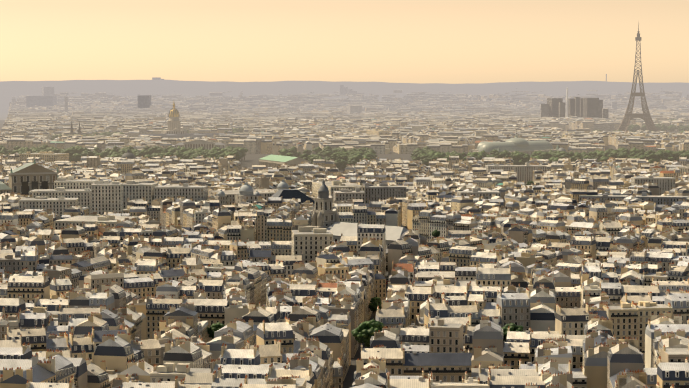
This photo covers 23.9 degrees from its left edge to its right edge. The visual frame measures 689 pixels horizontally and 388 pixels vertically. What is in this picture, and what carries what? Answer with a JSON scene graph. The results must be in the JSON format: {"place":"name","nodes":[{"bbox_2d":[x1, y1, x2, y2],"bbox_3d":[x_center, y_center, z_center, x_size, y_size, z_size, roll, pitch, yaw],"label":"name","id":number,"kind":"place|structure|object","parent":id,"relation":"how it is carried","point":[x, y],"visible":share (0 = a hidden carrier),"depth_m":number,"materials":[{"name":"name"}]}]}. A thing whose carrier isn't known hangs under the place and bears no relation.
{"place":"outdoors","nodes":[
{"label":"outdoors","id":0,"kind":"place"},
{"bbox_2d":[0,120,678,387],"bbox_3d":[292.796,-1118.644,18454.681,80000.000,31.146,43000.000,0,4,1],"label":"ground","id":1,"kind":"structure","parent":0,"point":[250,160],"depth_m":3048.16,"materials":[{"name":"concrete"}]},
{"bbox_2d":[0,88,688,387],"bbox_3d":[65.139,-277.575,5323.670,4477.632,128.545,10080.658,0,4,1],"label":"city buildings","id":2,"kind":"structure","parent":1,"relation":"on","point":[584,293],"depth_m":1075.58,"materials":[{"name":"stone"}]},
{"bbox_2d":[57,88,567,244],"bbox_3d":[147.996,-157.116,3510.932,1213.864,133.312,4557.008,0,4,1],"label":"domes","id":3,"kind":"structure","parent":2,"relation":"on","point":[516,143],"depth_m":3085.86,"materials":[{"name":"metal"}]},
{"bbox_2d":[0,22,688,271],"bbox_3d":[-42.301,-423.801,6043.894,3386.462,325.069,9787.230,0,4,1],"label":"landmark buildings","id":4,"kind":"structure","parent":1,"relation":"on","point":[45,188],"depth_m":1738.75,"materials":[{"name":"stone"}]},
{"bbox_2d":[0,95,688,347],"bbox_3d":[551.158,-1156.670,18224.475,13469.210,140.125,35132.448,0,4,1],"label":"trees","id":5,"kind":"object","parent":1,"relation":"on","point":[343,157],"visible":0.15,"depth_m":2909.77,"materials":[{"name":"plant"}]},
{"bbox_2d":[0,80,688,119],"bbox_3d":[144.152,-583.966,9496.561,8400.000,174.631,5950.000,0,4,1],"label":"horizon hills","id":6,"kind":"structure","parent":0,"point":[9,90],"depth_m":9721.33,"materials":[{"name":"soil"},{"name":"grass"},{"name":"foliage"}]},
{"bbox_2d":[0,0,688,83],"label":"sky","id":7,"kind":"structure","parent":0,"point":[390,41],"materials":[{"name":"beige"}]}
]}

